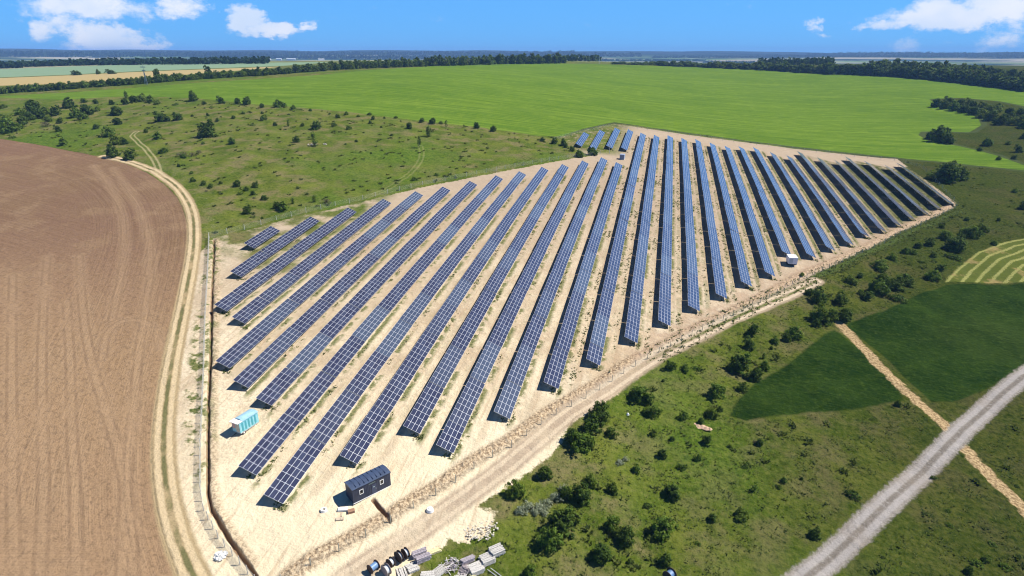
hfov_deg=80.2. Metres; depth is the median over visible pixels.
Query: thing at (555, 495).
silver shrub
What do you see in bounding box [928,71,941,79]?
tree
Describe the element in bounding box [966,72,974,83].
tree
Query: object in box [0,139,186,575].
ploughed field
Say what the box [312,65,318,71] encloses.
tree
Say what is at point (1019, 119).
shrub
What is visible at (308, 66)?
tree
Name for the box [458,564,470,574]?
scrap heap
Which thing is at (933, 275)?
shrub
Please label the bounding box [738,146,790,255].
solar panel row
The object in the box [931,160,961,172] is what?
shrub
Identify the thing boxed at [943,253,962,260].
shrub
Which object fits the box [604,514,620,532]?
shrub
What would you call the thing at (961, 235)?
shrub
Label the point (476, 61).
tree
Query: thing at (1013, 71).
tree
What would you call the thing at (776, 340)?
shrub
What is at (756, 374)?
shrub
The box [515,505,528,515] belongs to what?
silver shrub
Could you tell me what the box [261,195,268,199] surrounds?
shrub
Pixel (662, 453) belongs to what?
shrub
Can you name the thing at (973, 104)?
shrub
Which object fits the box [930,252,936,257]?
shrub
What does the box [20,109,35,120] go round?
shrub
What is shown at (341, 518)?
broken slab
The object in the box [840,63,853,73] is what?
tree
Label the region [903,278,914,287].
shrub
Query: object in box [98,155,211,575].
dirt track
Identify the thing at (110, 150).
shrub
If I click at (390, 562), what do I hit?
cable reel
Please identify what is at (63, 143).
shrub
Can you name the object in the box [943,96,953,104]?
shrub
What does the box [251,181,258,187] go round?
shrub
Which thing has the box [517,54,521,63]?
tree
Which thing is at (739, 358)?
shrub
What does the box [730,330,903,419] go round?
clover field
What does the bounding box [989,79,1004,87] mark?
tree
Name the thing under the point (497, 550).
board stack
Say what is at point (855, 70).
tree
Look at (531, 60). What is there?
tree
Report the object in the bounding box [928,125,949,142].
shrub
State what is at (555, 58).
tree
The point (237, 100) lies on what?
shrub
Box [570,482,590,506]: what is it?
shrub
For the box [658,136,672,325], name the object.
solar panel row
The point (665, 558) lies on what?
shrub
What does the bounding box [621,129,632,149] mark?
solar panel row
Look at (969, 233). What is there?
shrub
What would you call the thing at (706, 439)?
shrub
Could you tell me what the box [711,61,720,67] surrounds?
tree
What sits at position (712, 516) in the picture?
shrub
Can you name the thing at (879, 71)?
tree
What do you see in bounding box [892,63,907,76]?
tree
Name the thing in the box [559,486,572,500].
shrub
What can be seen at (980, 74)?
tree
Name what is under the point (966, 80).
tree
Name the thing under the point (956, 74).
tree
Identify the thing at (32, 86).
shrub
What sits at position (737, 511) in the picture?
shrub
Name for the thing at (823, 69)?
tree
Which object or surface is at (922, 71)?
tree
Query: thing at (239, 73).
shrub
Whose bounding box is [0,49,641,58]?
distant wood
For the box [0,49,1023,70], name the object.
distant land
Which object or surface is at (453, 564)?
lath heap
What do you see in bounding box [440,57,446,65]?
tree
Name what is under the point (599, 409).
shrub
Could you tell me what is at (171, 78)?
shrub
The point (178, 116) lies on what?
shrub
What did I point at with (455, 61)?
tree
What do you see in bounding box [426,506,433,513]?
concrete well cap
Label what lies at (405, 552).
cable reel
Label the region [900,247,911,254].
shrub
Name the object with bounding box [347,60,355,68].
tree
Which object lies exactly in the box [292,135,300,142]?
shrub
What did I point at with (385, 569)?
cable reel
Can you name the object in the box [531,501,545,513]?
silver shrub
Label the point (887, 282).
shrub
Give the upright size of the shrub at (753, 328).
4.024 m
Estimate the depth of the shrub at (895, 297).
202.44 m
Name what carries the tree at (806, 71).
on the crop field at (890, 116)
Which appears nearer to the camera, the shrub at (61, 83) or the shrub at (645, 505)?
the shrub at (645, 505)
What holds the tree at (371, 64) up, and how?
on the grassland
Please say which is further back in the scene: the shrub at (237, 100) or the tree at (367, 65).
the tree at (367, 65)
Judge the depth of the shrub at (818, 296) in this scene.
197.58 m
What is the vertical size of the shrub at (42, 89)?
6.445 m
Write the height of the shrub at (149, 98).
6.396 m
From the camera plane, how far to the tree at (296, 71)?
688.90 m
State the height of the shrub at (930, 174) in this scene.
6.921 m
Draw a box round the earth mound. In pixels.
[694,423,711,429]
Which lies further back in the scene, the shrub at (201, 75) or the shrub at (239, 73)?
the shrub at (239, 73)
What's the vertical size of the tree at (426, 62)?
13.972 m
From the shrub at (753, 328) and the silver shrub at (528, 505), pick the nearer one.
the silver shrub at (528, 505)
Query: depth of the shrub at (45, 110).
428.23 m
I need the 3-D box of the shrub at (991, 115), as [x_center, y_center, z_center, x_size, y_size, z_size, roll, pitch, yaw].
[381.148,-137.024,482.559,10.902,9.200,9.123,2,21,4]
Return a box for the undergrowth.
[0,97,1023,575]
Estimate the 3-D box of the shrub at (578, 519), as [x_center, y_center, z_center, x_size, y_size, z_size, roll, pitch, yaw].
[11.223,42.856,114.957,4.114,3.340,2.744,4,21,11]
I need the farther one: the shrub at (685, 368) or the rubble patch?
the shrub at (685, 368)
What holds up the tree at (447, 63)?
on the crop field at (890, 116)
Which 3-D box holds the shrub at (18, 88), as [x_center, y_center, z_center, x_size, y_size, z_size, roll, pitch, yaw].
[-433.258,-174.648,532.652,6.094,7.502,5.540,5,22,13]
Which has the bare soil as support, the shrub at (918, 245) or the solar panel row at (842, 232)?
the solar panel row at (842, 232)
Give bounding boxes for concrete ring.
[320,507,326,512]
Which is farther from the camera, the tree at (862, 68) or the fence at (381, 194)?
the tree at (862, 68)
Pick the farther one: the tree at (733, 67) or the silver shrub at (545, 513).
the tree at (733, 67)
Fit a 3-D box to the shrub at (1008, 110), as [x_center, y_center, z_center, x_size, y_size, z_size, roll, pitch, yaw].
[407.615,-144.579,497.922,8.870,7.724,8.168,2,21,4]
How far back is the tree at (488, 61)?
939.63 m
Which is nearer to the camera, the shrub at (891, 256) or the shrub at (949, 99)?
the shrub at (891, 256)
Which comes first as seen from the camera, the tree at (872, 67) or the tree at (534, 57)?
the tree at (872, 67)
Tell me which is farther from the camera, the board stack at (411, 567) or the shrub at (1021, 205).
the shrub at (1021, 205)
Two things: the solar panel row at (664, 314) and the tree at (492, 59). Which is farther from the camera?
the tree at (492, 59)
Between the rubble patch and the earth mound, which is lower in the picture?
the rubble patch
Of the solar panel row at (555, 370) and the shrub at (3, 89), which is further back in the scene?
the shrub at (3, 89)
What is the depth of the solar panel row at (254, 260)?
209.26 m
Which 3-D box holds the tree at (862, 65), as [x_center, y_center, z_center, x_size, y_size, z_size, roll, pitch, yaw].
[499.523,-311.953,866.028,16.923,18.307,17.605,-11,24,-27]
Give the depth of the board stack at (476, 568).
105.53 m
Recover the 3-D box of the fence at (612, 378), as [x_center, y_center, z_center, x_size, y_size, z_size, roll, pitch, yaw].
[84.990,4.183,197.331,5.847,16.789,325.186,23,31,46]
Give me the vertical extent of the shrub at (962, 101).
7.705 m
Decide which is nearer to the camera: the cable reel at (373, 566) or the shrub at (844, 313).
the cable reel at (373, 566)
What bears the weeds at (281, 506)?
on the bare soil
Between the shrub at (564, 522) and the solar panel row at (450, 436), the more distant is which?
the solar panel row at (450, 436)
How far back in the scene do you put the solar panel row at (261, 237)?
216.89 m
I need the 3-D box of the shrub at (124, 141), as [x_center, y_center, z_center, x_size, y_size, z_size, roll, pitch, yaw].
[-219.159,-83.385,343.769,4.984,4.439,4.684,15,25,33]
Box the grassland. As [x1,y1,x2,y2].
[0,60,1023,575]
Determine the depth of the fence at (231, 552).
129.05 m
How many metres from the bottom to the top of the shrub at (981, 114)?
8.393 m
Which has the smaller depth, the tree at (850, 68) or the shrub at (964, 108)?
the shrub at (964, 108)
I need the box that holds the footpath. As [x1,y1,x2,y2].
[833,320,1023,516]
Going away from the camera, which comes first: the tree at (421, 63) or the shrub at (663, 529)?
the shrub at (663, 529)
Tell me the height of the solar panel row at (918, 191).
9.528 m
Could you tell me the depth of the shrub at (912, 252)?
237.28 m
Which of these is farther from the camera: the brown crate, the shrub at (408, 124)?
the shrub at (408, 124)
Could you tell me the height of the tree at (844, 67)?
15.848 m
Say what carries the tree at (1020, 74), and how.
on the grassland
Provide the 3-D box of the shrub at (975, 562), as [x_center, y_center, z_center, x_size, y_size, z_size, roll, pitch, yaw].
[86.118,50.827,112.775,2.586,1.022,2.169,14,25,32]
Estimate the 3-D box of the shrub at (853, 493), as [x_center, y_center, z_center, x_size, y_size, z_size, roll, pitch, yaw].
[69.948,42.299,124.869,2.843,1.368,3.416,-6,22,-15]
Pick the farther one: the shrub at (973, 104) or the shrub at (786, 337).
the shrub at (973, 104)
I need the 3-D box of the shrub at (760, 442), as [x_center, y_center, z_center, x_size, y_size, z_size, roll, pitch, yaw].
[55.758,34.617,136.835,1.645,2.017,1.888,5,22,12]
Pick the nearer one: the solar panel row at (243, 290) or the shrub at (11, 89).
the solar panel row at (243, 290)
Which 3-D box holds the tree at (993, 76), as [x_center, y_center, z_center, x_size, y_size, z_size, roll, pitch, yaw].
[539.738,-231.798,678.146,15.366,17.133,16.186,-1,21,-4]
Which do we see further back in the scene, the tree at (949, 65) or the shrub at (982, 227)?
the tree at (949, 65)
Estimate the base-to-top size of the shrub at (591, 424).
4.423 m
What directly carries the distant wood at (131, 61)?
on the distant land
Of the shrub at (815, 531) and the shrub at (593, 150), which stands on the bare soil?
the shrub at (593, 150)
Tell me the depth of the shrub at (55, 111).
421.89 m
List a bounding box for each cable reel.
[366,559,379,573]
[381,563,391,575]
[386,556,395,567]
[394,550,403,562]
[401,547,409,558]
[663,567,676,575]
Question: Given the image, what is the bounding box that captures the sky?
[0,0,1023,52]
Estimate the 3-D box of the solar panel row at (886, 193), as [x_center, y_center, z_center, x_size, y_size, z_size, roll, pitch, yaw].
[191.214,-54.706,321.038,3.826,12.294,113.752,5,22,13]
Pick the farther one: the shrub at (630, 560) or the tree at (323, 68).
the tree at (323, 68)
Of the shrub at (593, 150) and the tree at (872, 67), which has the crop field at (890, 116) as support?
the tree at (872, 67)
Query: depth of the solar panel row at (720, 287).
243.63 m
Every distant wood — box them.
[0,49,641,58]
[0,56,269,67]
[565,51,1023,65]
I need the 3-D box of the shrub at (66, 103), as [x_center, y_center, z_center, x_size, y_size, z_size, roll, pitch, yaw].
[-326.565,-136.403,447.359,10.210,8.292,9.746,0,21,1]
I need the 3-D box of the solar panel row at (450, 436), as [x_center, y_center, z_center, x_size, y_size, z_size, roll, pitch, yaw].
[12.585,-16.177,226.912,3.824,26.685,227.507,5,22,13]
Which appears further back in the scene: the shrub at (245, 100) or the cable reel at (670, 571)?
the shrub at (245, 100)
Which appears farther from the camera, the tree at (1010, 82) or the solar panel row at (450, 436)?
the tree at (1010, 82)
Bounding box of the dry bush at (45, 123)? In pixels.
[39,121,51,126]
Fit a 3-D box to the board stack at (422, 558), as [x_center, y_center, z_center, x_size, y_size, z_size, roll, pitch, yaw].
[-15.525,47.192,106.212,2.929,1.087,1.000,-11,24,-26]
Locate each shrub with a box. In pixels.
[0,87,8,93]
[0,113,16,121]
[0,118,16,133]
[5,121,24,131]
[8,86,15,92]
[11,108,23,115]
[14,85,21,92]
[16,115,29,124]
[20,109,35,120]
[23,99,40,111]
[25,83,39,91]
[29,107,45,118]
[39,84,45,91]
[39,106,49,113]
[41,115,52,121]
[49,105,61,115]
[52,82,60,89]
[52,124,61,131]
[56,117,63,123]
[58,82,69,89]
[58,137,67,145]
[62,97,77,107]
[68,107,83,117]
[70,70,81,74]
[74,112,88,119]
[79,80,89,87]
[79,103,94,114]
[93,82,105,86]
[100,126,119,137]
[105,69,116,73]
[105,77,114,85]
[106,144,120,157]
[109,134,121,144]
[110,105,122,115]
[111,117,122,124]
[112,80,122,85]
[119,136,129,144]
[121,98,128,104]
[122,79,128,84]
[123,148,136,160]
[128,95,138,102]
[129,77,135,84]
[135,78,141,84]
[135,93,146,101]
[146,94,154,102]
[150,75,159,82]
[153,111,166,121]
[153,131,161,139]
[158,147,168,152]
[165,76,175,81]
[171,73,181,80]
[172,111,182,120]
[183,75,192,80]
[188,74,198,79]
[188,90,198,100]
[195,119,217,137]
[196,72,207,78]
[208,71,217,78]
[213,70,222,77]
[216,95,225,103]
[219,70,228,77]
[228,71,237,77]
[228,137,235,143]
[232,180,240,186]
[234,97,240,103]
[235,71,243,76]
[242,96,250,104]
[242,204,251,213]
[247,68,254,75]
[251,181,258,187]
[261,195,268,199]
[272,99,286,107]
[272,201,278,208]
[276,201,288,211]
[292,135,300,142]
[310,120,321,129]
[406,122,411,128]
[429,117,434,124]
[473,122,479,127]
[490,125,496,131]
[505,479,528,499]
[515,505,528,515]
[521,499,535,512]
[524,563,535,575]
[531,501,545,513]
[534,525,563,552]
[536,465,553,479]
[539,498,553,510]
[541,508,549,516]
[546,504,574,538]
[547,492,564,502]
[550,137,557,143]
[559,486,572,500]
[564,428,578,443]
[564,507,580,523]
[568,430,595,453]
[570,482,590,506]
[575,149,583,157]
[581,436,593,451]
[582,413,602,434]
[582,472,596,488]
[587,147,597,155]
[588,400,610,427]
[591,542,611,564]
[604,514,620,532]
[606,427,619,437]
[606,482,617,495]
[609,525,623,538]
[615,459,624,466]
[616,525,635,548]
[627,558,634,564]
[630,385,655,403]
[632,464,640,474]
[642,393,653,405]
[642,405,662,418]
[642,503,651,508]
[649,515,679,542]
[650,429,657,436]
[657,449,667,458]
[658,552,671,567]
[664,482,680,501]
[665,359,676,370]
[676,463,687,470]
[678,410,690,419]
[680,364,688,373]
[691,366,700,371]
[693,454,701,460]
[697,417,703,424]
[700,435,711,446]
[705,408,720,419]
[707,382,726,398]
[708,513,715,522]
[717,406,723,411]
[726,352,750,377]
[728,361,738,372]
[734,381,749,392]
[734,509,749,521]
[735,507,741,514]
[739,461,751,468]
[741,335,755,350]
[747,323,758,336]
[747,367,763,381]
[756,438,763,446]
[759,360,770,370]
[770,336,779,344]
[781,332,791,341]
[781,477,787,482]
[785,326,803,340]
[804,288,814,295]
[809,303,831,325]
[810,526,821,539]
[811,285,828,303]
[811,319,821,326]
[822,308,838,322]
[834,291,848,304]
[836,307,852,322]
[841,274,857,285]
[843,489,860,500]
[857,289,863,294]
[860,291,873,301]
[868,278,890,295]
[869,259,888,272]
[877,273,890,279]
[883,277,895,287]
[886,252,897,261]
[886,275,905,291]
[886,294,908,303]
[894,400,901,407]
[896,273,911,280]
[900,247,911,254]
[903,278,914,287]
[909,250,917,254]
[913,242,923,248]
[924,170,946,180]
[924,237,936,246]
[924,270,942,281]
[925,131,933,139]
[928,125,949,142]
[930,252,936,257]
[931,98,942,106]
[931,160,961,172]
[935,264,946,271]
[936,162,960,182]
[938,230,952,239]
[939,100,950,108]
[940,125,952,133]
[940,132,956,143]
[942,236,968,252]
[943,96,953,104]
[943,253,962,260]
[947,100,961,110]
[956,232,965,239]
[957,98,965,105]
[957,104,970,112]
[959,166,969,180]
[959,225,984,238]
[963,565,973,574]
[965,97,977,104]
[966,106,980,114]
[969,100,979,108]
[969,558,983,568]
[974,108,989,117]
[976,222,989,232]
[978,101,987,108]
[979,555,991,562]
[982,137,993,145]
[983,110,998,120]
[986,104,997,111]
[992,113,1009,124]
[994,102,1003,112]
[999,562,1013,571]
[1003,107,1015,113]
[1004,112,1015,123]
[1006,114,1023,124]
[1013,144,1023,152]
[1014,107,1023,117]
[1017,122,1023,127]
[1017,200,1023,208]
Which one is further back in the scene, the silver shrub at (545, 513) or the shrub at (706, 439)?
the shrub at (706, 439)
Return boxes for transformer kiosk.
[620,154,624,159]
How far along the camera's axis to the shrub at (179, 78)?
586.29 m
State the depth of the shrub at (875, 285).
205.96 m
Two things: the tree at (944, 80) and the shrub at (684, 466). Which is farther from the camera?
the tree at (944, 80)
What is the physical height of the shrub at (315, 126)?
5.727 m
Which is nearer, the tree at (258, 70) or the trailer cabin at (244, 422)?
the trailer cabin at (244, 422)
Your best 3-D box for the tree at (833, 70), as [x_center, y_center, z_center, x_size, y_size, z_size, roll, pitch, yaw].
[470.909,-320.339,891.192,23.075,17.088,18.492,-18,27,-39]
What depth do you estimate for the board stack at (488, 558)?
107.03 m
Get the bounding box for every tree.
[152,68,159,75]
[203,65,212,72]
[254,66,261,75]
[261,69,268,75]
[281,68,287,73]
[291,64,299,72]
[303,63,311,71]
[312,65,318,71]
[320,65,326,70]
[333,63,338,69]
[338,60,345,69]
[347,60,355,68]
[353,59,359,68]
[364,61,369,68]
[368,60,375,67]
[384,59,389,67]
[390,59,397,67]
[397,61,402,66]
[402,58,408,66]
[417,60,424,66]
[423,57,428,66]
[426,125,431,136]
[429,55,437,65]
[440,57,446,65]
[443,56,450,65]
[451,57,458,65]
[458,55,466,65]
[465,55,470,64]
[470,56,475,64]
[470,57,478,64]
[484,58,491,64]
[488,54,495,63]
[496,54,501,63]
[511,54,516,63]
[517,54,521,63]
[520,52,526,63]
[529,53,537,63]
[529,56,534,63]
[537,56,545,63]
[544,54,551,63]
[552,54,557,63]
[554,52,562,63]
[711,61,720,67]
[726,62,738,68]
[741,63,755,69]
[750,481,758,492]
[756,61,764,69]
[768,64,780,70]
[772,61,781,70]
[781,62,791,71]
[796,63,805,72]
[804,63,810,72]
[808,67,819,73]
[813,64,822,72]
[821,63,826,73]
[824,62,833,73]
[825,63,839,74]
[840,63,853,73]
[841,64,848,74]
[848,65,855,74]
[851,64,862,74]
[855,67,867,74]
[858,62,867,74]
[863,62,871,74]
[867,62,879,75]
[867,63,877,75]
[876,66,884,75]
[877,63,887,74]
[882,66,892,75]
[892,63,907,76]
[893,58,900,64]
[902,66,910,77]
[902,66,913,77]
[907,60,917,66]
[907,67,924,78]
[913,68,927,78]
[922,68,936,79]
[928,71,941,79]
[934,67,945,79]
[936,70,948,80]
[938,71,949,81]
[945,63,953,70]
[945,68,956,81]
[950,70,964,82]
[953,70,968,81]
[958,63,967,68]
[960,69,975,82]
[962,76,972,83]
[965,70,979,84]
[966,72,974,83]
[972,75,985,85]
[973,70,989,85]
[977,75,988,85]
[985,72,1004,86]
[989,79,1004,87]
[995,76,1011,87]
[1003,79,1011,88]
[1005,77,1019,88]
[1007,80,1016,89]
[1008,68,1017,75]
[1012,71,1023,76]
[1014,75,1023,90]
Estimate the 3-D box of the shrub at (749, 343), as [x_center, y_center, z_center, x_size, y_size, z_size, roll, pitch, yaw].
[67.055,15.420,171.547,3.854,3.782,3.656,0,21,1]
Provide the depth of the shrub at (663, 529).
113.50 m
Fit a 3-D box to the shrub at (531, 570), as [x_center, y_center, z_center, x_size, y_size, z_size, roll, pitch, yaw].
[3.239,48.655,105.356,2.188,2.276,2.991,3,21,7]
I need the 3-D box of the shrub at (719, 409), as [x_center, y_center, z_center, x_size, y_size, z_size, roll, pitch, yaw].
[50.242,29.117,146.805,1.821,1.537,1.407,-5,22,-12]
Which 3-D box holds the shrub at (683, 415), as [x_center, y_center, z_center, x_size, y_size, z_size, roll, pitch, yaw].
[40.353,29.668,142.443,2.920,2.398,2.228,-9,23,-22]
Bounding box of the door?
[372,483,376,493]
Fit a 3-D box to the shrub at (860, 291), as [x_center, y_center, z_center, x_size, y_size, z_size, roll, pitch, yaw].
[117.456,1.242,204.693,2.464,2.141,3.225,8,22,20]
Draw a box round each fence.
[199,235,254,575]
[208,151,600,236]
[280,204,956,575]
[557,124,958,205]
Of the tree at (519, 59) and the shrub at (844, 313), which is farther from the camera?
the tree at (519, 59)
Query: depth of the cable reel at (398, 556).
105.49 m
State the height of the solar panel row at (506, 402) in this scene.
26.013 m
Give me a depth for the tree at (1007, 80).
660.19 m
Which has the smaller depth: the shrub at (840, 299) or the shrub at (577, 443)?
the shrub at (577, 443)
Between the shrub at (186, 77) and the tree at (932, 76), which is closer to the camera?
the shrub at (186, 77)
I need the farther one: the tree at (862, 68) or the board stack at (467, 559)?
the tree at (862, 68)
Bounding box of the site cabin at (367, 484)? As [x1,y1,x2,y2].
[344,464,390,503]
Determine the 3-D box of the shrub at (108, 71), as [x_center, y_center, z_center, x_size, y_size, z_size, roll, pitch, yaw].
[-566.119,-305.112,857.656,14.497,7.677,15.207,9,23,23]
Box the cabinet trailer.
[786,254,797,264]
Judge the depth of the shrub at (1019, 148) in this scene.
383.33 m
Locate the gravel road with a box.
[782,364,1023,575]
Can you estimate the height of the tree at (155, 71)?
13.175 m
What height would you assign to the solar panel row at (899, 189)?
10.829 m
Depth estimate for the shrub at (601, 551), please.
106.94 m
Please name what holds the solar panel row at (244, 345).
on the bare soil
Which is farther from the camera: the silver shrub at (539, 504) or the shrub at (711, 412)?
the shrub at (711, 412)
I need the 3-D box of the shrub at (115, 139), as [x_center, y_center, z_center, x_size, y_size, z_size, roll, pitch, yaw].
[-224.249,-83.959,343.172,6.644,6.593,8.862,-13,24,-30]
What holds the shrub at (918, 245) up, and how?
on the grassland
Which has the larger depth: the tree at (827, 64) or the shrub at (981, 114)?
the tree at (827, 64)
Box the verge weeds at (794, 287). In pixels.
[644,209,966,361]
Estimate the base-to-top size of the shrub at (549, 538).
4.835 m
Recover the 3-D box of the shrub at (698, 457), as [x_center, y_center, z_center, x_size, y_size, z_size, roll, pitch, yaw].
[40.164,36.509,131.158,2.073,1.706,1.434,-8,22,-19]
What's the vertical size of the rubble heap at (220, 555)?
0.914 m
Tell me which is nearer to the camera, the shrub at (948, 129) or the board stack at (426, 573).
the board stack at (426, 573)
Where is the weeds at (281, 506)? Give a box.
[219,132,958,511]
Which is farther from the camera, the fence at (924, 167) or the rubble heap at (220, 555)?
the fence at (924, 167)
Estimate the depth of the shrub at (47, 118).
403.26 m
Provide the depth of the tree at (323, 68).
726.38 m
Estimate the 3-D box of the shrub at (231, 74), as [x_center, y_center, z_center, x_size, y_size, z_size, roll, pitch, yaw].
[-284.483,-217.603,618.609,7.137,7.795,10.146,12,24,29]
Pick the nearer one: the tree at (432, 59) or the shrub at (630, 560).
the shrub at (630, 560)
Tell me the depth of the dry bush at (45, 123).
390.31 m
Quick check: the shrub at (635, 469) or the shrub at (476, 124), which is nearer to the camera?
the shrub at (635, 469)
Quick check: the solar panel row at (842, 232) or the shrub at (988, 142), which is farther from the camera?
the shrub at (988, 142)
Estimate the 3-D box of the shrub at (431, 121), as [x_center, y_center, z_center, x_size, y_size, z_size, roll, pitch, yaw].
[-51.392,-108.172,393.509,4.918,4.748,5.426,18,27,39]
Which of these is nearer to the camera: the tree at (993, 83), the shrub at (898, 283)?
the shrub at (898, 283)
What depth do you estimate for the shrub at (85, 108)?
418.34 m
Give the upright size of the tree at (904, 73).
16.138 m
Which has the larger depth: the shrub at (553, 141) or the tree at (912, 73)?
the tree at (912, 73)
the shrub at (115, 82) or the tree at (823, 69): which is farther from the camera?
the tree at (823, 69)
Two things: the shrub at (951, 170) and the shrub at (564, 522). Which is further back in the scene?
the shrub at (951, 170)
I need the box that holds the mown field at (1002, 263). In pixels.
[945,239,1023,283]
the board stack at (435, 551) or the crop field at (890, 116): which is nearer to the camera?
the board stack at (435, 551)
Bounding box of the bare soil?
[176,124,954,575]
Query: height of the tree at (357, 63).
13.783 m
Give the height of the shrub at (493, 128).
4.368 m
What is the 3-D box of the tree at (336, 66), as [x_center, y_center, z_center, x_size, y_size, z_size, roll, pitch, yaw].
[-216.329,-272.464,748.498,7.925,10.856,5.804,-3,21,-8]
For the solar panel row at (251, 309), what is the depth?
197.57 m
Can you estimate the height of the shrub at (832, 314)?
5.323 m
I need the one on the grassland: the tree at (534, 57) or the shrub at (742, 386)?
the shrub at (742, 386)
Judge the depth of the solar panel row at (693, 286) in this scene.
235.37 m
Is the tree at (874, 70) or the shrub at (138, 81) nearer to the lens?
the shrub at (138, 81)
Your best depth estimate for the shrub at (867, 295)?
200.88 m
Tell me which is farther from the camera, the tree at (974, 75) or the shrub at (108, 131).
the tree at (974, 75)
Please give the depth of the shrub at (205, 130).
350.80 m
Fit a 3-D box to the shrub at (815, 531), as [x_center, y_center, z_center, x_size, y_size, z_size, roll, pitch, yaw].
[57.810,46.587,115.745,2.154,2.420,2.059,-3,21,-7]
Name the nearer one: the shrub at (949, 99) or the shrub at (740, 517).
the shrub at (740, 517)
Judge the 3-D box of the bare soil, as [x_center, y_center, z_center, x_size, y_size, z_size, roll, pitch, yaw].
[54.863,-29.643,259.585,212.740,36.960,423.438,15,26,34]
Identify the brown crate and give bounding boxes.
[348,508,354,513]
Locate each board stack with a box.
[396,566,407,575]
[405,561,419,573]
[411,546,426,559]
[414,551,431,564]
[420,570,434,575]
[427,547,441,554]
[432,564,446,575]
[460,554,474,564]
[467,560,484,575]
[478,551,495,566]
[488,543,504,557]
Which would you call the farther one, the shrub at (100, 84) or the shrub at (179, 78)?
the shrub at (179, 78)
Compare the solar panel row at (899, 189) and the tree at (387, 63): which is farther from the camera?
the tree at (387, 63)
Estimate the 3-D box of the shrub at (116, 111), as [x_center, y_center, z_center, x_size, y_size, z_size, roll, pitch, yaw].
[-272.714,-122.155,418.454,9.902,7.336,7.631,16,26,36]
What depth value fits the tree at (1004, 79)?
667.12 m
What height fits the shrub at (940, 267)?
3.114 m
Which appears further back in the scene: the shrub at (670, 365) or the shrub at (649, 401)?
the shrub at (670, 365)
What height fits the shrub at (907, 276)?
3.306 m
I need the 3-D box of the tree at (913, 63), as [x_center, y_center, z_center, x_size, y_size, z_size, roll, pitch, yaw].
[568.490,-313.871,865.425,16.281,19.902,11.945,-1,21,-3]
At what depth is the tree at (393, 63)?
827.74 m
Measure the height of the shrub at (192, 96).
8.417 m
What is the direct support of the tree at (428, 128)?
on the grassland
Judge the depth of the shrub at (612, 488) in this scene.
121.77 m
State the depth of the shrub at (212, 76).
604.98 m
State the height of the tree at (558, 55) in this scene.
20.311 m
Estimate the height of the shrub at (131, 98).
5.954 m
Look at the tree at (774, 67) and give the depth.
971.99 m
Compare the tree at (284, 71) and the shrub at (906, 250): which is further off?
the tree at (284, 71)
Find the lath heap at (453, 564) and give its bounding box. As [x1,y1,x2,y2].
[438,555,460,574]
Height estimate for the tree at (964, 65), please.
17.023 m
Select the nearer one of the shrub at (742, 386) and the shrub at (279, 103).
the shrub at (742, 386)
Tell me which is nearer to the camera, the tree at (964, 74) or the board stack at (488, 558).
the board stack at (488, 558)
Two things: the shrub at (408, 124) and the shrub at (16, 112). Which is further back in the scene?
the shrub at (16, 112)
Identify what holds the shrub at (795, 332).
on the grassland
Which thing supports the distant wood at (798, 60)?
on the distant land
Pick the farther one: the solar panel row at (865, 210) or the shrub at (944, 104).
the shrub at (944, 104)
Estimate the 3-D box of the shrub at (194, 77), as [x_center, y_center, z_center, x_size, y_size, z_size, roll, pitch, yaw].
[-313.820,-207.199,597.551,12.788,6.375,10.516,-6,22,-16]
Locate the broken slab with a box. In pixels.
[336,512,343,520]
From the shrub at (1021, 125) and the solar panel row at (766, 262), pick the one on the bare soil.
the solar panel row at (766, 262)
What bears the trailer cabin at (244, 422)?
on the bare soil
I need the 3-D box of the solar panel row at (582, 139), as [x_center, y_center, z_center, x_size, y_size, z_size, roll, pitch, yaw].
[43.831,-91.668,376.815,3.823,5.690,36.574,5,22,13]
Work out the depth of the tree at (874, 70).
846.06 m
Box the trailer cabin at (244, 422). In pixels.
[229,409,258,436]
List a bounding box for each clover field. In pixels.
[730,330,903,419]
[848,283,1023,401]
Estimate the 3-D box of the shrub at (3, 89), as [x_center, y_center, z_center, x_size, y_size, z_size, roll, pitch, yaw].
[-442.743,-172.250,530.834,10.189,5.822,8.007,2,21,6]
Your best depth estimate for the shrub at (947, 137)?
414.81 m
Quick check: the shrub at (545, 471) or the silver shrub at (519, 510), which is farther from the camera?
the shrub at (545, 471)
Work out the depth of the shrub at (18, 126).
380.26 m
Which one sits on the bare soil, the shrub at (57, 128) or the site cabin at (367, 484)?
the site cabin at (367, 484)
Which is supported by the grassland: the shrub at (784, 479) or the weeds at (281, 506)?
the shrub at (784, 479)
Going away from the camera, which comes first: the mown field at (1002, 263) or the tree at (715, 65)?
the mown field at (1002, 263)
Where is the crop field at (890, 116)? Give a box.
[0,63,1023,169]
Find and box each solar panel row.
[214,208,355,310]
[216,191,422,367]
[230,217,318,276]
[232,199,390,322]
[233,186,450,387]
[238,175,502,474]
[245,226,279,247]
[256,181,476,405]
[264,171,525,503]
[340,167,548,463]
[403,164,568,433]
[436,161,587,452]
[494,157,606,418]
[544,162,621,388]
[576,132,588,145]
[586,133,645,364]
[590,130,604,149]
[606,128,619,148]
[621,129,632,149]
[624,135,658,342]
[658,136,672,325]
[681,138,699,310]
[695,139,726,298]
[710,143,751,285]
[725,146,774,276]
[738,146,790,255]
[753,147,815,258]
[770,152,834,250]
[786,155,852,245]
[797,151,868,236]
[817,157,884,232]
[836,161,900,225]
[846,157,914,219]
[864,161,928,214]
[885,165,940,209]
[897,163,953,204]
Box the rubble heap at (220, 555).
[213,550,227,560]
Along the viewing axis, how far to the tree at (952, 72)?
739.06 m
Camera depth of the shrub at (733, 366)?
160.10 m
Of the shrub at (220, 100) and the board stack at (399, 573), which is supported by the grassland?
the shrub at (220, 100)
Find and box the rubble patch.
[463,520,498,540]
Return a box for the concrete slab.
[338,506,347,511]

